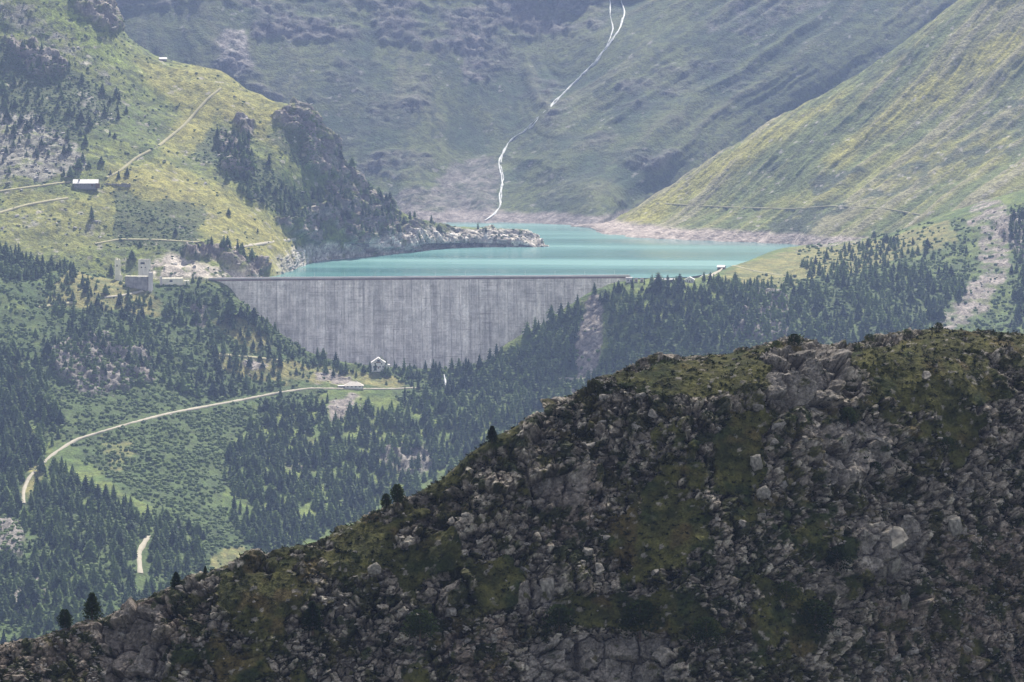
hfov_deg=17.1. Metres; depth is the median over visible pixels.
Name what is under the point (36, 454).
conifer tree
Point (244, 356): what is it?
mountain path
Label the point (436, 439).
conifer tree
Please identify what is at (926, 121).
mountain slope
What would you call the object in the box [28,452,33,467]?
conifer tree
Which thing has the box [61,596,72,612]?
conifer tree
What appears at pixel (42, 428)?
conifer tree
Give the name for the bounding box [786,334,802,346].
dwarf pine
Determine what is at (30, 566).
conifer tree
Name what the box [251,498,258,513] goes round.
conifer tree
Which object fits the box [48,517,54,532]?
conifer tree
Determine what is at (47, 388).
conifer tree
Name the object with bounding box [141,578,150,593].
conifer tree
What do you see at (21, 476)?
conifer tree
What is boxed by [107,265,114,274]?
conifer tree
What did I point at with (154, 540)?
conifer tree
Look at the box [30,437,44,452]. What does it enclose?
conifer tree
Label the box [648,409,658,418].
boulder
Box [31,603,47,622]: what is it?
conifer tree
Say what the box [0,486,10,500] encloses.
conifer tree
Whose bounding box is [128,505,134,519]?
conifer tree
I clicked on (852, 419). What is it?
dwarf pine
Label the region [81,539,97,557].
conifer tree
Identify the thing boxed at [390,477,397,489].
conifer tree
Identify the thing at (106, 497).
conifer tree
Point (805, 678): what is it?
boulder
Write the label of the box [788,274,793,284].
conifer tree
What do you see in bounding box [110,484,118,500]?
conifer tree
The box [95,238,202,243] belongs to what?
mountain path
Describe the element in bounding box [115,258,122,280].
concrete tower
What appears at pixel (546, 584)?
boulder
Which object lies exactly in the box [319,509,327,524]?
conifer tree
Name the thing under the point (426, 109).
mountain wall
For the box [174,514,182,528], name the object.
conifer tree
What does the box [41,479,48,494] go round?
conifer tree
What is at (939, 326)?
dwarf pine
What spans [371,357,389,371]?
white house
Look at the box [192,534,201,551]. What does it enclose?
conifer tree
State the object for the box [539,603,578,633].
dwarf pine
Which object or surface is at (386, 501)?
pine tree
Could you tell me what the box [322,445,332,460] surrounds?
conifer tree
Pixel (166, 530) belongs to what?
conifer tree
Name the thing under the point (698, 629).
dwarf pine
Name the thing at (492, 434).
pine tree
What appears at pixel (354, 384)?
roadside hall
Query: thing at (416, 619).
dwarf pine
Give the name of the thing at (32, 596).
conifer tree
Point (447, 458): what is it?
conifer tree
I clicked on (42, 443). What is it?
conifer tree
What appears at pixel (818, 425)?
boulder
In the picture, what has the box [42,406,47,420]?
conifer tree
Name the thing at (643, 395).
boulder
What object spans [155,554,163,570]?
conifer tree
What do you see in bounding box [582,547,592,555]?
boulder
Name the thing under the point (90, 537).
conifer tree
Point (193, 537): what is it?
conifer tree
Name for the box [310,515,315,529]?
conifer tree
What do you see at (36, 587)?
conifer tree
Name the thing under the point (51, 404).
conifer tree
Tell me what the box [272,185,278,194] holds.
conifer tree
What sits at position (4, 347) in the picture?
conifer tree
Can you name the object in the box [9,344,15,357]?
conifer tree
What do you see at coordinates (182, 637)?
boulder
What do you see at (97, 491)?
conifer tree
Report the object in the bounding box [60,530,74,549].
conifer tree
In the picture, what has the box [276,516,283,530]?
conifer tree
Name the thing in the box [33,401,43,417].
conifer tree
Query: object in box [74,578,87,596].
conifer tree
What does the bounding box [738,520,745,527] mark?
boulder
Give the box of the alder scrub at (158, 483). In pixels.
[0,203,1023,642]
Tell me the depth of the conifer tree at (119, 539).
2752.06 m
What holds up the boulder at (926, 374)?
on the foreground ridge
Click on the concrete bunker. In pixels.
(144, 267)
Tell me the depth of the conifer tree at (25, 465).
2946.80 m
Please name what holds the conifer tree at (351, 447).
on the valley hillside
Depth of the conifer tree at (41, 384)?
3147.98 m
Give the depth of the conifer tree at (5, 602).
2587.52 m
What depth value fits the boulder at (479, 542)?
716.33 m
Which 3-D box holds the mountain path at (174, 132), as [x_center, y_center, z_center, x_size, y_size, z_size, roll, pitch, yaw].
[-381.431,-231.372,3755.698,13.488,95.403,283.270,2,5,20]
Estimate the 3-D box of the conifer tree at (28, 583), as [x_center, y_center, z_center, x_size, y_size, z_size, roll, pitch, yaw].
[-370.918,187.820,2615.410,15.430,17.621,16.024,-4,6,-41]
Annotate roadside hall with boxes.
[338,380,363,388]
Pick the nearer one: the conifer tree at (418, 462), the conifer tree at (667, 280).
the conifer tree at (418, 462)
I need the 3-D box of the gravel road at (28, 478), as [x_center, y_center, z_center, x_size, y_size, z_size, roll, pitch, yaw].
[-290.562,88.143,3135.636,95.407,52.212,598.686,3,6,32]
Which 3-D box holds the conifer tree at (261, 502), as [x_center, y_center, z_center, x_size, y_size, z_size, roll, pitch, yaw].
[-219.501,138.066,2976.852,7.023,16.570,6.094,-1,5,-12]
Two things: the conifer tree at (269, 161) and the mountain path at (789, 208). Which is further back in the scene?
the mountain path at (789, 208)
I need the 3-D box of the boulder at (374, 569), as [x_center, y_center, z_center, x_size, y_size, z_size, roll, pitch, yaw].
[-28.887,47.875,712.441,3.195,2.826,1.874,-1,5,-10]
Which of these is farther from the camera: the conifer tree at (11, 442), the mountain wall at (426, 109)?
the mountain wall at (426, 109)
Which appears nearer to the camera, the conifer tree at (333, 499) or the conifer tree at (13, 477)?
the conifer tree at (13, 477)
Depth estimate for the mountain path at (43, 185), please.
3595.57 m
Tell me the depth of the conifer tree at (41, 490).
2867.65 m
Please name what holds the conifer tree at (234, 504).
on the valley hillside
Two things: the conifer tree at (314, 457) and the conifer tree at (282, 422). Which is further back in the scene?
the conifer tree at (282, 422)
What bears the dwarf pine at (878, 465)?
on the foreground ridge
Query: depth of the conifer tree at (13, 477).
2902.27 m
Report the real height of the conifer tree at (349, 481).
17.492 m
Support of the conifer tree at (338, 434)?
on the valley hillside
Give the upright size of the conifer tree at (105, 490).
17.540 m
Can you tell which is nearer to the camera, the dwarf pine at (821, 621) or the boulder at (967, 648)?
the dwarf pine at (821, 621)
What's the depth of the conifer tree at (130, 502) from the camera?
2847.87 m
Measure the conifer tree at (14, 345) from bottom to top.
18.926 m
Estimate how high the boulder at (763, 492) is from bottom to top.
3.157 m
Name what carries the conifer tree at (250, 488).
on the valley hillside
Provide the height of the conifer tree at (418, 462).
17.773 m
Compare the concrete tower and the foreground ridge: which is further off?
the concrete tower
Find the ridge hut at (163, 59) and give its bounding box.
[159,57,166,61]
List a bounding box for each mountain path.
[0,181,70,191]
[0,197,68,213]
[38,301,72,307]
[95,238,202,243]
[106,87,221,178]
[218,353,277,359]
[234,238,295,248]
[657,203,921,214]
[732,265,784,275]
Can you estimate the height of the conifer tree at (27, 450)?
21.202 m
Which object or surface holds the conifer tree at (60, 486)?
on the valley hillside
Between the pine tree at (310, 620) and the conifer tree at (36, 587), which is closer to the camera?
the pine tree at (310, 620)
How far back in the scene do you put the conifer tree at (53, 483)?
2905.62 m
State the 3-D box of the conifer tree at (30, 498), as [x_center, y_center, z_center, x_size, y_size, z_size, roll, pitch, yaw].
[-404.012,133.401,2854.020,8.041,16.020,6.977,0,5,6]
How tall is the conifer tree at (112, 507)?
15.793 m
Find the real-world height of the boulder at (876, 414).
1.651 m
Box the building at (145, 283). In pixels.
[125,272,152,291]
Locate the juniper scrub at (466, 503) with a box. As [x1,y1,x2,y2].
[0,327,1023,681]
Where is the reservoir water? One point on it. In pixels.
(569, 250)
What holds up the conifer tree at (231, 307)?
on the valley hillside
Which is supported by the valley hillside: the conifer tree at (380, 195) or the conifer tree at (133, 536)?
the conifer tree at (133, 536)
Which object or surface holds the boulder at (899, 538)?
on the foreground ridge
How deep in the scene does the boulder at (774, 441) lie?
736.97 m
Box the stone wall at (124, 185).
[104,183,130,186]
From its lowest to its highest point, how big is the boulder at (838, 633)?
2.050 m
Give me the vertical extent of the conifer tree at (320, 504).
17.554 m
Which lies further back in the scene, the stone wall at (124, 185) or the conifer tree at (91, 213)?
the stone wall at (124, 185)
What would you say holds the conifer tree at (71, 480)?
on the valley hillside
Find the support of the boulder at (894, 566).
on the foreground ridge
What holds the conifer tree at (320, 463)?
on the valley hillside
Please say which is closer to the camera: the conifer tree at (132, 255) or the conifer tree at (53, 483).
the conifer tree at (53, 483)
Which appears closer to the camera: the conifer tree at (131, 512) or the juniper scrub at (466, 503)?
the juniper scrub at (466, 503)
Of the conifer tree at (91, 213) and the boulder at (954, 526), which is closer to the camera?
the boulder at (954, 526)
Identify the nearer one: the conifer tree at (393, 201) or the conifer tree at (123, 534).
the conifer tree at (123, 534)
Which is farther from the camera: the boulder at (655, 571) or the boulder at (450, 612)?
the boulder at (655, 571)
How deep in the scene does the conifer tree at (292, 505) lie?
2971.69 m
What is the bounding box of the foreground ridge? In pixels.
[0,327,1023,681]
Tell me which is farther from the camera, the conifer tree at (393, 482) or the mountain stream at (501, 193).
the mountain stream at (501, 193)
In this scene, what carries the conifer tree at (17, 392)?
on the valley hillside
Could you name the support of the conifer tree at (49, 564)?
on the valley hillside
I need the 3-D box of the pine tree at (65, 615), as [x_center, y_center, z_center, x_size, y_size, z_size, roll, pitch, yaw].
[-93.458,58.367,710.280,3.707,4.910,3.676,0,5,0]
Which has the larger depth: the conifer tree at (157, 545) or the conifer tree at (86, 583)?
the conifer tree at (157, 545)
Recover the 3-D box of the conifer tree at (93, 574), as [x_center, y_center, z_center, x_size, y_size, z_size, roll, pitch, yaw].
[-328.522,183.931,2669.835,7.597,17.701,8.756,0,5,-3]
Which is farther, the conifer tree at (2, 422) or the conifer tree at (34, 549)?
the conifer tree at (2, 422)
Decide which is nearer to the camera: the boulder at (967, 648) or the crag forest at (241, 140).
the boulder at (967, 648)
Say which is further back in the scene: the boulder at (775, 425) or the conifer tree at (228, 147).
the conifer tree at (228, 147)
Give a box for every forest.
[0,39,478,261]
[0,205,1023,643]
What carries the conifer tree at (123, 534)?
on the valley hillside
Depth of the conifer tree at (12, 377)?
3163.14 m
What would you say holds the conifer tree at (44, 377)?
on the valley hillside
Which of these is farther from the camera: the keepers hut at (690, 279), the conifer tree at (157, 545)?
the keepers hut at (690, 279)
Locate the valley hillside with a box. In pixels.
[0,190,1023,640]
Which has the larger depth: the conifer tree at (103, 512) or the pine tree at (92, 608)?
the conifer tree at (103, 512)
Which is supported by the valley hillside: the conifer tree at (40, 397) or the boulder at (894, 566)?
the conifer tree at (40, 397)
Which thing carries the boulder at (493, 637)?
on the foreground ridge
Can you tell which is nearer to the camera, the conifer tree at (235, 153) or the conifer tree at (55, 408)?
the conifer tree at (55, 408)
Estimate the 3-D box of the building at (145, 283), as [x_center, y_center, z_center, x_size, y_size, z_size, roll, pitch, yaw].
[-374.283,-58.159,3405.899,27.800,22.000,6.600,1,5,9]
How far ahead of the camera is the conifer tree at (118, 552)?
2722.35 m
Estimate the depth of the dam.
3470.64 m
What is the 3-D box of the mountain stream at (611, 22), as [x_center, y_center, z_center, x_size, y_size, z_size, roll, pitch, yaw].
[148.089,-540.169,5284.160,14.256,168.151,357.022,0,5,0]
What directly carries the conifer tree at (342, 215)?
on the hill
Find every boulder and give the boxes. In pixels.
[175,585,183,589]
[178,633,185,641]
[367,562,381,575]
[445,607,456,616]
[448,517,454,524]
[461,512,468,516]
[476,539,482,546]
[491,633,498,641]
[521,566,529,574]
[539,577,556,602]
[542,602,549,607]
[551,397,559,401]
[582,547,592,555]
[585,442,594,447]
[594,562,604,574]
[599,394,607,400]
[603,535,610,539]
[636,392,646,398]
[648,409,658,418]
[650,569,658,577]
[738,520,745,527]
[750,454,762,471]
[753,404,763,411]
[756,485,770,499]
[757,513,766,518]
[770,438,779,444]
[771,422,785,430]
[778,480,787,488]
[802,436,807,442]
[803,676,810,681]
[812,420,820,429]
[833,628,841,636]
[873,411,878,417]
[873,665,884,673]
[875,436,884,442]
[887,526,908,548]
[888,556,900,573]
[892,654,900,661]
[900,593,909,609]
[903,514,913,520]
[906,648,918,654]
[922,371,930,378]
[948,516,961,536]
[963,487,973,492]
[963,644,971,651]
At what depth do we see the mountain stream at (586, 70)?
5002.66 m
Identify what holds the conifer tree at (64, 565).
on the valley hillside
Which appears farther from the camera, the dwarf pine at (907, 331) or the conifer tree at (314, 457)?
the conifer tree at (314, 457)
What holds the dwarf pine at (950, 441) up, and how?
on the foreground ridge
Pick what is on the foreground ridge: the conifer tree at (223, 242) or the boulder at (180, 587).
the boulder at (180, 587)
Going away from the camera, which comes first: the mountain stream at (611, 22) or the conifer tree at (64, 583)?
the conifer tree at (64, 583)
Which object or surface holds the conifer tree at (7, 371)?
on the valley hillside
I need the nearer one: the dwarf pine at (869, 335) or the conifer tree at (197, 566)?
the dwarf pine at (869, 335)
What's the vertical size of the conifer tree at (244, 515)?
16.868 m
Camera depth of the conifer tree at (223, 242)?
3511.24 m
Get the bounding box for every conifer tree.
[0,343,6,357]
[0,415,8,432]
[0,433,4,449]
[0,449,9,467]
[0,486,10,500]
[1,596,12,613]
[3,107,9,117]
[3,346,15,363]
[3,439,10,452]
[4,365,11,380]
[4,450,14,468]
[7,338,19,352]
[7,494,15,509]
[8,368,16,384]
[8,434,15,451]
[8,454,26,473]
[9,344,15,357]
[9,471,19,487]
[13,490,23,508]
[15,347,22,362]
[15,385,20,399]
[15,589,27,608]
[17,464,26,480]
[18,386,30,402]
[19,505,28,521]
[21,574,35,593]
[22,442,34,460]
[22,454,28,469]
[24,432,39,447]
[26,585,41,605]
[27,491,34,504]
[27,561,35,577]
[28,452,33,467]
[29,561,40,576]
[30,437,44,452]
[30,542,40,558]
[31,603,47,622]
[32,444,45,460]
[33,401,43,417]
[34,391,45,406]
[34,486,38,500]
[34,584,44,599]
[35,455,46,471]
[38,376,44,391]
[38,418,45,435]
[38,482,44,498]
[39,435,47,452]
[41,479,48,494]
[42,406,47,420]
[42,557,56,572]
[43,371,47,383]
[44,381,51,393]
[48,398,63,415]
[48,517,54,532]
[50,399,59,416]
[50,471,56,487]
[51,574,61,589]
[51,588,61,605]
[52,604,61,621]
[56,494,63,508]
[57,477,65,491]
[59,458,64,473]
[59,559,71,577]
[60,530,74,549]
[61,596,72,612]
[62,575,68,591]
[65,475,75,489]
[67,470,78,484]
[68,555,77,570]
[69,497,76,510]
[71,530,81,545]
[71,573,77,589]
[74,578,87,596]
[77,110,84,119]
[79,474,90,491]
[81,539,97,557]
[83,579,90,594]
[87,525,95,541]
[87,533,96,548]
[89,206,96,218]
[90,565,97,583]
[91,484,103,499]
[100,500,107,516]
[101,493,111,507]
[102,484,108,496]
[103,581,117,598]
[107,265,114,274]
[107,502,116,516]
[109,536,117,550]
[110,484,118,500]
[110,544,124,560]
[112,565,121,579]
[114,526,126,542]
[115,528,124,545]
[125,519,137,533]
[126,495,135,512]
[127,250,135,259]
[127,529,138,547]
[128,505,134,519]
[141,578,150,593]
[147,534,162,550]
[153,541,162,555]
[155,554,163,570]
[161,508,174,525]
[162,521,170,538]
[167,528,176,544]
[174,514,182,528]
[183,550,192,565]
[190,521,204,536]
[190,532,195,545]
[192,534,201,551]
[195,554,209,569]
[220,237,225,247]
[223,296,239,314]
[224,441,233,455]
[225,143,230,152]
[231,440,240,456]
[231,493,237,508]
[233,147,237,157]
[235,469,244,483]
[239,513,246,528]
[240,517,245,534]
[245,414,254,429]
[245,480,254,495]
[245,514,251,530]
[246,466,254,479]
[249,452,262,468]
[249,511,256,524]
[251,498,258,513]
[255,515,262,529]
[259,490,264,505]
[264,483,276,499]
[265,468,277,484]
[266,153,272,164]
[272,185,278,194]
[272,510,282,523]
[275,474,285,490]
[275,494,280,508]
[276,416,286,430]
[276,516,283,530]
[286,507,299,521]
[287,500,298,514]
[296,441,306,456]
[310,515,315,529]
[311,449,318,464]
[316,448,321,459]
[316,500,327,514]
[317,457,322,470]
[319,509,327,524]
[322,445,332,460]
[330,494,338,507]
[332,428,344,443]
[334,506,339,519]
[338,149,344,159]
[341,210,348,219]
[345,443,358,458]
[345,475,355,489]
[356,450,369,464]
[356,467,369,482]
[378,191,384,200]
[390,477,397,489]
[391,198,397,207]
[415,453,422,468]
[431,436,439,448]
[436,224,444,231]
[445,449,450,464]
[648,272,663,291]
[665,275,670,287]
[675,274,684,288]
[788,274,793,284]
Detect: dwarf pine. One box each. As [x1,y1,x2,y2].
[400,608,441,641]
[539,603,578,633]
[612,599,661,641]
[685,615,725,645]
[769,340,782,347]
[771,581,804,601]
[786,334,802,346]
[797,599,839,634]
[823,546,855,571]
[838,407,858,426]
[865,334,875,341]
[870,461,883,476]
[903,329,911,334]
[932,322,943,330]
[938,437,961,452]
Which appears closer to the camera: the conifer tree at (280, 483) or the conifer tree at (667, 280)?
the conifer tree at (280, 483)
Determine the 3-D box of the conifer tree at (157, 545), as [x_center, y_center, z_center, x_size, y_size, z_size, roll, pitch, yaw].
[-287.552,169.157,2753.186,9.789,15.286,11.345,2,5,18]
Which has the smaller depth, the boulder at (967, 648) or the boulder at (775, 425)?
the boulder at (967, 648)
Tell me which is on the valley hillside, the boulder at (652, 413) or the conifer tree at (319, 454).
the conifer tree at (319, 454)
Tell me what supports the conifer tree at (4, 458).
on the valley hillside
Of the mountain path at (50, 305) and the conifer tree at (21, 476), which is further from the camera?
the mountain path at (50, 305)
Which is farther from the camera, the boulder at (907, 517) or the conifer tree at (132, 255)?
the conifer tree at (132, 255)
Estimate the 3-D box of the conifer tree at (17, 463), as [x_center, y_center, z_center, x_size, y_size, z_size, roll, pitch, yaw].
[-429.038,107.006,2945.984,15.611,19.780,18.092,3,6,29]
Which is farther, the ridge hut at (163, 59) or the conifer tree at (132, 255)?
the ridge hut at (163, 59)
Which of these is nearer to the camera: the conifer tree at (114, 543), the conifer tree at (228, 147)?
the conifer tree at (114, 543)
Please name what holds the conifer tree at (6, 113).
on the hill
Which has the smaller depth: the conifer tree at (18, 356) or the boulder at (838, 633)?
the boulder at (838, 633)
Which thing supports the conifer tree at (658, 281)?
on the valley hillside
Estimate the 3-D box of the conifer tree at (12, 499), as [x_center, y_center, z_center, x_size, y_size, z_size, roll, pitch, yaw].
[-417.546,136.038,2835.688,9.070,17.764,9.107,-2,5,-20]
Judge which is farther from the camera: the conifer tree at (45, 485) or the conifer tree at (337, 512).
the conifer tree at (337, 512)
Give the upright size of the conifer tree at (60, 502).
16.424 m
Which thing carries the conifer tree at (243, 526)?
on the valley hillside
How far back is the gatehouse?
3451.14 m
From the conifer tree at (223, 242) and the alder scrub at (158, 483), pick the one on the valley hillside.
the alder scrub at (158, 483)
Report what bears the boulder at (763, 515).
on the foreground ridge
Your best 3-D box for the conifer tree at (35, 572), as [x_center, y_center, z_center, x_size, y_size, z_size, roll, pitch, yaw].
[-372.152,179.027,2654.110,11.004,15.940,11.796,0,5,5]
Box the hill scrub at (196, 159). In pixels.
[0,1,543,278]
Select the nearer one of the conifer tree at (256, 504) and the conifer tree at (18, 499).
the conifer tree at (18, 499)
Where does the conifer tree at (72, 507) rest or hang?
on the valley hillside
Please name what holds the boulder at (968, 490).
on the foreground ridge
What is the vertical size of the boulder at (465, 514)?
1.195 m
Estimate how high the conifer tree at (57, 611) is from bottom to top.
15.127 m
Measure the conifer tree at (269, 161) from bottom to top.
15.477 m
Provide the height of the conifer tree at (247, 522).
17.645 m
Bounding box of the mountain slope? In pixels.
[570,0,1023,279]
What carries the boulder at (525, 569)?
on the foreground ridge
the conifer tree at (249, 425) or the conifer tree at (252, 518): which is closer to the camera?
the conifer tree at (252, 518)
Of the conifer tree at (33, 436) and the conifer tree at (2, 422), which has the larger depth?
the conifer tree at (2, 422)
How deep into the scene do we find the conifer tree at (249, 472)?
3036.42 m
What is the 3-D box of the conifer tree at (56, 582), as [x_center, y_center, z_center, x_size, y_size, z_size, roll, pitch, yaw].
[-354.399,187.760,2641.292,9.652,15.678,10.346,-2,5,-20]
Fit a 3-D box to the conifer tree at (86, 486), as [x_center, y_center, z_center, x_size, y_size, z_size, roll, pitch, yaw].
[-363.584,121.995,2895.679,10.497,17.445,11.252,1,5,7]
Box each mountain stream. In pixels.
[485,0,624,220]
[489,165,503,218]
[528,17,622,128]
[606,0,613,45]
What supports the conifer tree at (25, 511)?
on the valley hillside
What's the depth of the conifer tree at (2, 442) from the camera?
2999.39 m
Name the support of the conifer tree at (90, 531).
on the valley hillside
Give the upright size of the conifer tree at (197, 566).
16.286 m
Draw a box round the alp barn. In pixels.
[73,179,99,188]
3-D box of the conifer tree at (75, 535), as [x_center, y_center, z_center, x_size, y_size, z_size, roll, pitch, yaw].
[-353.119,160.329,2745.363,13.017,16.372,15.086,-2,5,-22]
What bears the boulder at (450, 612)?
on the foreground ridge
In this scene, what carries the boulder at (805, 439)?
on the foreground ridge
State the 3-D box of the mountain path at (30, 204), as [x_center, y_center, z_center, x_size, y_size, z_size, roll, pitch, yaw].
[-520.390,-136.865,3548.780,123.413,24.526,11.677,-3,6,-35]
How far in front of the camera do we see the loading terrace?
3425.41 m
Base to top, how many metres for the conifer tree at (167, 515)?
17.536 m
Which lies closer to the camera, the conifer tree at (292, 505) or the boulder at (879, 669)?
the boulder at (879, 669)
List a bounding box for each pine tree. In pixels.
[56,609,73,628]
[82,592,103,619]
[169,572,180,588]
[301,601,324,635]
[380,493,391,508]
[389,484,404,505]
[486,426,497,442]
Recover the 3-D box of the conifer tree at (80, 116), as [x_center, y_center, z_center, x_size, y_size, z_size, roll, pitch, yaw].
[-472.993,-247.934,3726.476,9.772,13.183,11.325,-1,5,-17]
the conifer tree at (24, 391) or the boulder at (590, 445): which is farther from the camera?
the conifer tree at (24, 391)
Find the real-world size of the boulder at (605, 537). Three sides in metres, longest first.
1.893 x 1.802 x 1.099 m
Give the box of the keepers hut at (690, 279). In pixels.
[684,277,694,282]
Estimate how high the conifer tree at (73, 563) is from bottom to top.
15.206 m
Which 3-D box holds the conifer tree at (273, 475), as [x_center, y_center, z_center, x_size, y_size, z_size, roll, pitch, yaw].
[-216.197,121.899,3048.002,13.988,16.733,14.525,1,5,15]
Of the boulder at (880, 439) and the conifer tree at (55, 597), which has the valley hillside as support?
the conifer tree at (55, 597)
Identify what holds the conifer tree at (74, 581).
on the valley hillside
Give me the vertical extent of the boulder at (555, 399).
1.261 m
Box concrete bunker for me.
[138,259,150,275]
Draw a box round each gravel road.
[22,387,415,502]
[104,290,143,297]
[136,535,150,572]
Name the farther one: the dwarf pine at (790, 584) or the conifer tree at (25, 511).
the conifer tree at (25, 511)
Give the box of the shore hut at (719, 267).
[717,265,725,269]
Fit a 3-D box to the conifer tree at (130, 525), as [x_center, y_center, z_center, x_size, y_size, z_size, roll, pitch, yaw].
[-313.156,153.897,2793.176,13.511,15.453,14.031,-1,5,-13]
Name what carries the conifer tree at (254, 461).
on the valley hillside
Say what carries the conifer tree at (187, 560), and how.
on the valley hillside
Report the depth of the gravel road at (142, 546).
2749.26 m
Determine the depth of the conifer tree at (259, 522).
2906.33 m
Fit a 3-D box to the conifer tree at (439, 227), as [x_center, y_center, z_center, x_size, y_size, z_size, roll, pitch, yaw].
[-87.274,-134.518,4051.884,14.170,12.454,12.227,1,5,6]
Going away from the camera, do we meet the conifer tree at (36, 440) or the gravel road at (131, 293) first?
the conifer tree at (36, 440)
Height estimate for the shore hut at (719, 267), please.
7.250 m
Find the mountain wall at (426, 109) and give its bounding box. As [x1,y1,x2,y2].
[115,0,957,224]
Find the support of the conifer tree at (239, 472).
on the valley hillside
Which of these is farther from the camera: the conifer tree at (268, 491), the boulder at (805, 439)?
the conifer tree at (268, 491)
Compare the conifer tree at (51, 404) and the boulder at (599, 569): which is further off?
the conifer tree at (51, 404)
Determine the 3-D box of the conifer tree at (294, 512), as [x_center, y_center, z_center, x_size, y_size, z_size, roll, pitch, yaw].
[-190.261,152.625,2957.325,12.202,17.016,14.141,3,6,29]
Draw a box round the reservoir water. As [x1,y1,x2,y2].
[271,222,801,277]
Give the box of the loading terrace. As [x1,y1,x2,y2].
[160,276,189,284]
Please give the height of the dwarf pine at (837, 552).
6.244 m
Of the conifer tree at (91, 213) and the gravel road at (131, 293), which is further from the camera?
the conifer tree at (91, 213)
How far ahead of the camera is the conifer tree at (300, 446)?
3141.59 m
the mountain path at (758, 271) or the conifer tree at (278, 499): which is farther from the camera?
the mountain path at (758, 271)
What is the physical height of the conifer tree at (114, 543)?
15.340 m
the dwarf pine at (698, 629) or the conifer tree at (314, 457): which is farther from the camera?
the conifer tree at (314, 457)
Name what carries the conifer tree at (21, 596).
on the valley hillside
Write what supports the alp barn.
on the hill
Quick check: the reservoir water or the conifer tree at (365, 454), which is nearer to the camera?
the conifer tree at (365, 454)
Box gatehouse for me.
[626,277,631,282]
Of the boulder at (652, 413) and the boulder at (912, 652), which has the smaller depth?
the boulder at (912, 652)
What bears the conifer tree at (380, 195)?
on the hill
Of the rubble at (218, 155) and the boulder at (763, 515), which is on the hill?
the rubble at (218, 155)
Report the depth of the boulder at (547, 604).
712.97 m
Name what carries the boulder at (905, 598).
on the foreground ridge
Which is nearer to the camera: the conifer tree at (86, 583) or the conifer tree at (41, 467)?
the conifer tree at (86, 583)
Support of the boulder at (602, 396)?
on the foreground ridge
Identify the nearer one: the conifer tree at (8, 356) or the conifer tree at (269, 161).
the conifer tree at (8, 356)
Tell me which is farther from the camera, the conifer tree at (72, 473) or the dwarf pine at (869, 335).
the conifer tree at (72, 473)
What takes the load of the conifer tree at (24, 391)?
on the valley hillside
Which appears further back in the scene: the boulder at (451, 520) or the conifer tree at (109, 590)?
the conifer tree at (109, 590)
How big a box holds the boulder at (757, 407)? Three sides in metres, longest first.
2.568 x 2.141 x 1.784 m
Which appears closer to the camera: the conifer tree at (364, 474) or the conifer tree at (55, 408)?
the conifer tree at (55, 408)
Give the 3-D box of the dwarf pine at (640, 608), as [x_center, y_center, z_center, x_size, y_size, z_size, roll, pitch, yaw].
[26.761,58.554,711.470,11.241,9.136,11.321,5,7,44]
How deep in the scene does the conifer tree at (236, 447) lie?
3093.90 m
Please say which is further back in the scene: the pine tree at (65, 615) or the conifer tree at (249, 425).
the conifer tree at (249, 425)
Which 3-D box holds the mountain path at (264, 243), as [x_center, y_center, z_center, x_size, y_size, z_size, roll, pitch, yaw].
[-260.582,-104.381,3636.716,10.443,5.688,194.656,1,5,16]
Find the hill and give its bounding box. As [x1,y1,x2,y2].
[0,0,548,297]
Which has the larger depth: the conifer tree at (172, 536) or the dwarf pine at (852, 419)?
the conifer tree at (172, 536)
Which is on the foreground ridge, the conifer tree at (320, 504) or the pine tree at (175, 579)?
the pine tree at (175, 579)
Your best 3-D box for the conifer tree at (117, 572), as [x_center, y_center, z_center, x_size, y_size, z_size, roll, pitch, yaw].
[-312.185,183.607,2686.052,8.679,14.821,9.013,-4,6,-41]
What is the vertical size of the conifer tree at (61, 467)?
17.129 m
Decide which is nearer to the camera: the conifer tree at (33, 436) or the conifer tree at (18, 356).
the conifer tree at (33, 436)
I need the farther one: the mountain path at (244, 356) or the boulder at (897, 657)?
the mountain path at (244, 356)
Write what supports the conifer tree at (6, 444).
on the valley hillside
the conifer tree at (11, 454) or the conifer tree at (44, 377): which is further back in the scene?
the conifer tree at (44, 377)
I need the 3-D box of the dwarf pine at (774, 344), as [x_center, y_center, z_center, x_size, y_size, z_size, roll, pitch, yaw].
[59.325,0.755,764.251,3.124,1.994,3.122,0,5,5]
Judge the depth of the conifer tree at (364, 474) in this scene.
3107.95 m
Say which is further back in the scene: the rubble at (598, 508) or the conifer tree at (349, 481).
the conifer tree at (349, 481)
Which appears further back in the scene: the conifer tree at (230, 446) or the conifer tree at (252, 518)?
the conifer tree at (230, 446)
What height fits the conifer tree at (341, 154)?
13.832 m
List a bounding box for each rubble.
[0,0,546,276]
[0,194,1016,588]
[0,330,1023,681]
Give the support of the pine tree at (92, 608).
on the foreground ridge
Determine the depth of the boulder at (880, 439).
749.08 m
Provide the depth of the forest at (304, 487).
3289.43 m
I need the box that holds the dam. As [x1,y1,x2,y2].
[208,271,630,368]

